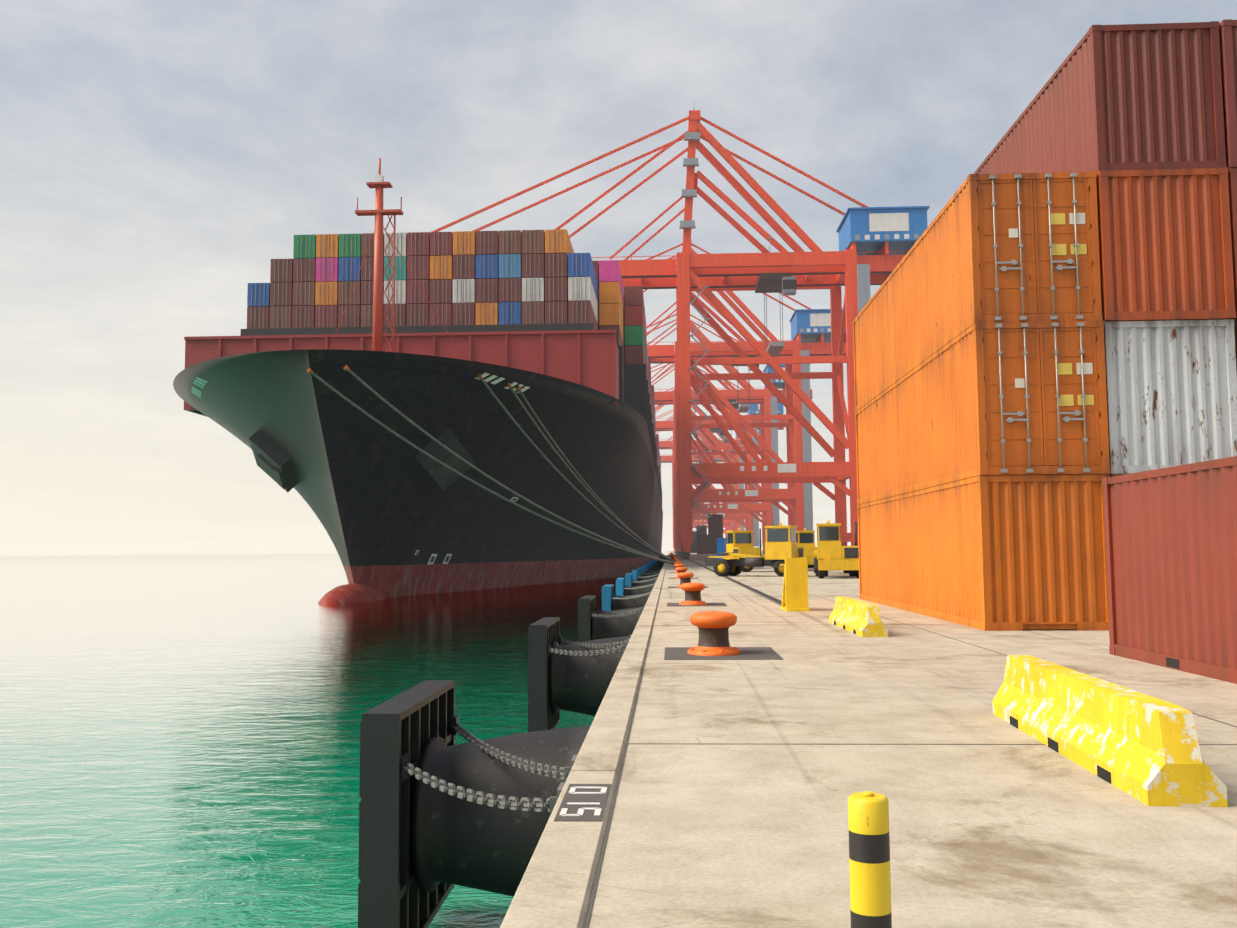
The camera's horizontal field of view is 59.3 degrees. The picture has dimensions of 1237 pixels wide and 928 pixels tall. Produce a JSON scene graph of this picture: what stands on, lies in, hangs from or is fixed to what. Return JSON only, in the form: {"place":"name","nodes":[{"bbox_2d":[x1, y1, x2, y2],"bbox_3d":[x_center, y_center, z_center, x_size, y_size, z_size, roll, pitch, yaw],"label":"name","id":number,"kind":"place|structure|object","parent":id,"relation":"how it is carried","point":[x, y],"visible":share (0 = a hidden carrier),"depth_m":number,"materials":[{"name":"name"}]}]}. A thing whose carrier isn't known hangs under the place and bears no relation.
{"place":"outdoors","nodes":[
{"label":"outdoors","id":0,"kind":"place"},
{"bbox_2d":[0,551,668,927],"bbox_3d":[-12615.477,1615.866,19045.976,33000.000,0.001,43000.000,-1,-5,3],"label":"water","id":1,"kind":"structure","parent":0,"point":[178,741],"depth_m":26.91,"materials":[{"name":"liquid"}]},
{"bbox_2d":[191,373,529,564],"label":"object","id":2,"kind":"object","parent":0,"point":[273,461],"visible":0.81,"depth_m":94.23,"materials":[{"name":"black metal"}]},
{"bbox_2d":[173,349,662,603],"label":"ship hull","id":3,"kind":"object","parent":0,"point":[382,504],"visible":0.79,"depth_m":97.55,"materials":[{"name":"black metal"}]},
{"bbox_2d":[184,158,618,416],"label":"ship forecastle","id":4,"kind":"object","parent":3,"relation":"on","point":[588,358],"visible":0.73,"depth_m":111.05,"materials":[{"name":"red metal"}]},
{"bbox_2d":[240,229,661,503],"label":"shipping containers","id":5,"kind":"object","parent":3,"relation":"on","point":[509,280],"visible":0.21,"depth_m":118.99,"materials":[{"name":"metal"}]},
{"bbox_2d":[307,365,674,564],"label":"mooring lines","id":6,"kind":"object","parent":3,"relation":"attached to","point":[602,504],"visible":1,"depth_m":89.55,"materials":[{"name":"fabric"}]},
{"bbox_2d":[0,0,1236,554],"label":"sky","id":7,"kind":"structure","parent":0,"point":[157,157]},
{"bbox_2d":[583,550,1236,927],"bbox_3d":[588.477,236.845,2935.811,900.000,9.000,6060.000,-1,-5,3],"label":"quay ground","id":8,"kind":"structure","parent":0,"point":[747,827],"depth_m":7.07,"materials":[{"name":"concrete"}]},
{"bbox_2d":[358,680,590,927],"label":"fender","id":9,"kind":"object","parent":8,"relation":"attached to","point":[441,814],"visible":0.9,"depth_m":10.49,"materials":[{"name":"rubber"}]},
{"bbox_2d":[528,617,631,731],"bbox_3d":[-0.749,4.402,21.750,2.189,2.330,5.420,-1,-5,3],"label":"fender","id":10,"kind":"object","parent":8,"relation":"attached to","point":[576,677],"visible":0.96,"depth_m":22.42,"materials":[{"name":"rubber"}]},
{"bbox_2d":[500,554,668,927],"bbox_3d":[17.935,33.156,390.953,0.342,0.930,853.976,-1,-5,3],"label":"quay coping","id":11,"kind":"object","parent":8,"relation":"on","point":[554,889],"visible":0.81,"depth_m":5.97,"materials":[{"name":"concrete"}]},
{"bbox_2d":[554,784,610,821],"bbox_3d":[-0.209,2.069,6.675,0.275,0.009,0.980,-1,-5,3],"label":"berth number marking","id":12,"kind":"object","parent":11,"relation":"on","point":[583,802],"visible":1,"depth_m":6.59,"materials":[{"name":"grey paint"}]},
{"bbox_2d":[578,595,645,642],"bbox_3d":[-0.185,5.354,33.699,2.189,2.330,5.420,-1,-5,3],"label":"fender","id":13,"kind":"object","parent":8,"relation":"attached to","point":[594,625],"visible":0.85,"depth_m":34.37,"materials":[{"name":"rubber"}]},
{"bbox_2d":[602,584,651,610],"bbox_3d":[0.379,6.306,45.647,2.189,2.330,5.420,-1,-5,3],"label":"fender","id":14,"kind":"object","parent":8,"relation":"attached to","point":[610,602],"visible":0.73,"depth_m":46.39,"materials":[{"name":"rubber"}]},
{"bbox_2d":[616,578,655,597],"bbox_3d":[0.944,7.258,57.596,2.189,2.330,5.420,-1,-5,3],"label":"fender","id":15,"kind":"object","parent":8,"relation":"attached to","point":[622,589],"visible":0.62,"depth_m":58.38,"materials":[{"name":"rubber"}]},
{"bbox_2d":[625,573,657,586],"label":"fender","id":16,"kind":"object","parent":8,"relation":"attached to","point":[630,581],"visible":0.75,"depth_m":69.91,"materials":[{"name":"rubber"}]},
{"bbox_2d":[632,570,659,580],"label":"fender","id":17,"kind":"object","parent":8,"relation":"attached to","point":[635,577],"visible":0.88,"depth_m":82.33,"materials":[{"name":"rubber"}]},
{"bbox_2d":[636,568,660,575],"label":"fender","id":18,"kind":"object","parent":8,"relation":"attached to","point":[640,573],"visible":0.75,"depth_m":94.33,"materials":[{"name":"rubber"}]},
{"bbox_2d":[640,566,661,572],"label":"fender","id":19,"kind":"object","parent":8,"relation":"attached to","point":[643,569],"visible":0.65,"depth_m":105.63,"materials":[{"name":"rubber"}]},
{"bbox_2d":[643,564,662,570],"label":"fender","id":20,"kind":"object","parent":8,"relation":"attached to","point":[646,568],"visible":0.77,"depth_m":117.58,"materials":[{"name":"rubber"}]},
{"bbox_2d":[646,563,663,568],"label":"fender","id":21,"kind":"object","parent":8,"relation":"attached to","point":[648,567],"visible":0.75,"depth_m":129.50,"materials":[{"name":"rubber"}]},
{"bbox_2d":[429,101,929,558],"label":"gantry crane","id":22,"kind":"object","parent":8,"relation":"on","point":[876,244],"visible":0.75,"depth_m":203.38,"materials":[{"name":"red metal"}]},
{"bbox_2d":[655,410,743,552],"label":"gantry crane","id":23,"kind":"object","parent":8,"relation":"on","point":[666,458],"visible":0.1,"depth_m":628.09,"materials":[{"name":"red metal"}]},
{"bbox_2d":[655,387,760,549],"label":"gantry crane","id":24,"kind":"object","parent":8,"relation":"on","point":[669,445],"visible":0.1,"depth_m":538.53,"materials":[{"name":"red metal"}]},
{"bbox_2d":[651,363,785,553],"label":"gantry crane","id":25,"kind":"object","parent":8,"relation":"on","point":[751,522],"visible":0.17,"depth_m":455.41,"materials":[{"name":"red metal"}]},
{"bbox_2d":[717,538,726,558],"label":"blue container","id":26,"kind":"object","parent":8,"relation":"on","point":[721,544],"visible":0.17,"depth_m":91.24,"materials":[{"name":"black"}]},
{"bbox_2d":[664,566,783,659],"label":"bollard base plates","id":27,"kind":"object","parent":8,"relation":"on","point":[746,653],"visible":0.75,"depth_m":16.34,"materials":[{"name":"grey metal"}]},
{"bbox_2d":[674,564,683,572],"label":"mooring bollard","id":28,"kind":"object","parent":27,"relation":"on","point":[678,565],"visible":0.54,"depth_m":75.97,"materials":[{"name":"orange metal"}]},
{"bbox_2d":[675,567,687,577],"bbox_3d":[3.565,6.139,61.368,0.800,0.625,0.976,-1,-5,3],"label":"mooring bollard","id":29,"kind":"object","parent":27,"relation":"on","point":[680,569],"visible":0.67,"depth_m":61.09,"materials":[{"name":"orange metal"}]},
{"bbox_2d":[676,572,693,586],"bbox_3d":[2.859,4.949,46.432,0.800,0.625,0.976,-1,-5,3],"label":"mooring bollard","id":30,"kind":"object","parent":27,"relation":"on","point":[685,577],"visible":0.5,"depth_m":46.17,"materials":[{"name":"orange metal"}]},
{"bbox_2d":[679,583,706,604],"bbox_3d":[2.154,3.759,31.496,0.800,0.625,0.976,-1,-5,3],"label":"mooring bollard","id":31,"kind":"object","parent":27,"relation":"on","point":[692,593],"visible":1,"depth_m":31.22,"materials":[{"name":"orange metal"}]},
{"bbox_2d":[688,611,739,655],"bbox_3d":[1.449,2.569,16.559,0.800,0.625,0.976,-1,-5,3],"label":"mooring bollard","id":32,"kind":"object","parent":27,"relation":"on","point":[713,627],"visible":1,"depth_m":16.28,"materials":[{"name":"orange metal"}]},
{"bbox_2d":[647,314,812,554],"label":"gantry crane","id":33,"kind":"object","parent":8,"relation":"on","point":[766,399],"visible":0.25,"depth_m":370.36,"materials":[{"name":"red metal"}]},
{"bbox_2d":[643,239,845,556],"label":"gantry crane","id":34,"kind":"object","parent":8,"relation":"on","point":[810,332],"visible":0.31,"depth_m":286.40,"materials":[{"name":"red metal"}]},
{"bbox_2d":[705,523,807,576],"bbox_3d":[8.114,5.151,65.240,5.900,3.150,2.760,-2,-5,25],"label":"terminal tractor","id":35,"kind":"object","parent":8,"relation":"on","point":[780,544],"visible":0.77,"depth_m":63.80,"materials":[{"name":"yellow metal"}]},
{"bbox_2d":[723,528,806,571],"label":"terminal tractor","id":36,"kind":"object","parent":8,"relation":"on","point":[739,541],"visible":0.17,"depth_m":78.50,"materials":[{"name":"yellow metal"}]},
{"bbox_2d":[780,557,809,611],"bbox_3d":[4.604,3.136,28.567,0.600,1.367,1.800,-1,-5,3],"label":"rail buffer stop","id":37,"kind":"object","parent":8,"relation":"on","point":[795,590],"visible":1,"depth_m":27.85,"materials":[{"name":"yellow metal"}]},
{"bbox_2d":[796,528,829,570],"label":"terminal tractor","id":38,"kind":"object","parent":8,"relation":"on","point":[805,539],"visible":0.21,"depth_m":80.55,"materials":[{"name":"yellow metal"}]},
{"bbox_2d":[813,520,858,577],"bbox_3d":[13.265,5.221,66.573,2.770,3.150,16.800,-1,-5,10],"label":"terminal tractor","id":39,"kind":"object","parent":8,"relation":"on","point":[831,552],"visible":0.96,"depth_m":58.71,"materials":[{"name":"yellow metal"}]},
{"bbox_2d":[829,596,887,636],"bbox_3d":[4.671,2.966,21.397,0.468,0.560,4.000,-1,-5,3],"label":"barrier","id":40,"kind":"object","parent":8,"relation":"on","point":[858,617],"visible":1,"depth_m":20.27,"materials":[{"name":"yellow"}]},
{"bbox_2d":[848,791,891,927],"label":"striped post","id":41,"kind":"object","parent":8,"relation":"on","point":[869,861],"visible":1,"depth_m":4.27,"materials":[{"name":"yellow metal"}]},
{"bbox_2d":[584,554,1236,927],"bbox_3d":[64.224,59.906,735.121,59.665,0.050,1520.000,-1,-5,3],"label":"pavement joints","id":42,"kind":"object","parent":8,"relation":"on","point":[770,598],"visible":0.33,"depth_m":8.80,"materials":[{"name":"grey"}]},
{"bbox_2d":[857,474,1109,630],"bbox_3d":[8.502,2.226,27.562,2.450,2.966,13.732,-1,-5,3],"label":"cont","id":43,"kind":"object","parent":8,"relation":"on","point":[1002,552],"visible":1,"depth_m":20.87,"materials":[{"name":"paint"}]},
{"bbox_2d":[855,320,1109,504],"bbox_3d":[8.479,-0.741,27.747,2.450,2.966,13.776,-1,-5,3],"label":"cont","id":44,"kind":"object","parent":43,"relation":"on","point":[975,399],"visible":0.88,"depth_m":21.05,"materials":[{"name":"paint"}]},
{"bbox_2d":[853,171,1102,411],"bbox_3d":[8.460,-3.699,28.034,2.450,2.966,13.776,-1,-5,3],"label":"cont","id":45,"kind":"object","parent":44,"relation":"on","point":[1011,247],"visible":0.88,"depth_m":21.34,"materials":[{"name":"paint"}]},
{"bbox_2d":[992,655,1227,806],"bbox_3d":[3.607,1.938,8.450,0.468,0.560,3.750,-1,-5,5],"label":"barrier","id":46,"kind":"object","parent":8,"relation":"on","point":[1142,747],"visible":1,"depth_m":7.39,"materials":[{"name":"yellow"}]},
{"bbox_2d":[1102,456,1236,683],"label":"shipping container","id":47,"kind":"object","parent":8,"relation":"on","point":[1171,547],"visible":1,"depth_m":13.92,"materials":[{"name":"metal"}]},
{"bbox_3d":[13.492,2.173,27.331,2.450,2.966,13.732,-1,-5,3],"label":"container","id":48,"kind":"object","parent":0,"visible":0},
{"bbox_2d":[1234,319,1236,370],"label":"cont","id":49,"kind":"object","parent":48,"relation":"on","point":[1235,327],"depth_m":21.00,"materials":[{"name":"paint"}]},
{"bbox_2d":[1228,168,1236,319],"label":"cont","id":50,"kind":"object","parent":49,"relation":"on","point":[1232,177],"visible":0.06,"depth_m":21.09,"materials":[{"name":"paint"}]},
{"bbox_2d":[1219,19,1236,168],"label":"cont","id":51,"kind":"object","parent":50,"relation":"on","point":[1228,39],"visible":0.06,"depth_m":21.29,"materials":[{"name":"paint"}]},
{"bbox_3d":[10.997,2.199,27.446,2.450,2.966,13.732,-1,-5,3],"label":"container","id":52,"kind":"object","parent":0,"visible":0},
{"bbox_2d":[1104,319,1236,473],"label":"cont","id":53,"kind":"object","parent":52,"relation":"on","point":[1171,389],"visible":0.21,"depth_m":20.95,"materials":[{"name":"paint"}]},
{"bbox_2d":[1096,167,1235,320],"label":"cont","id":54,"kind":"object","parent":53,"relation":"on","point":[1165,247],"visible":0.4,"depth_m":21.11,"materials":[{"name":"paint"}]},
{"bbox_2d":[973,21,1226,173],"bbox_3d":[10.936,-6.686,28.187,2.450,2.966,13.732,-1,-5,3],"label":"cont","id":55,"kind":"object","parent":54,"relation":"on","point":[1130,97],"visible":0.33,"depth_m":21.45,"materials":[{"name":"paint"}]}
]}

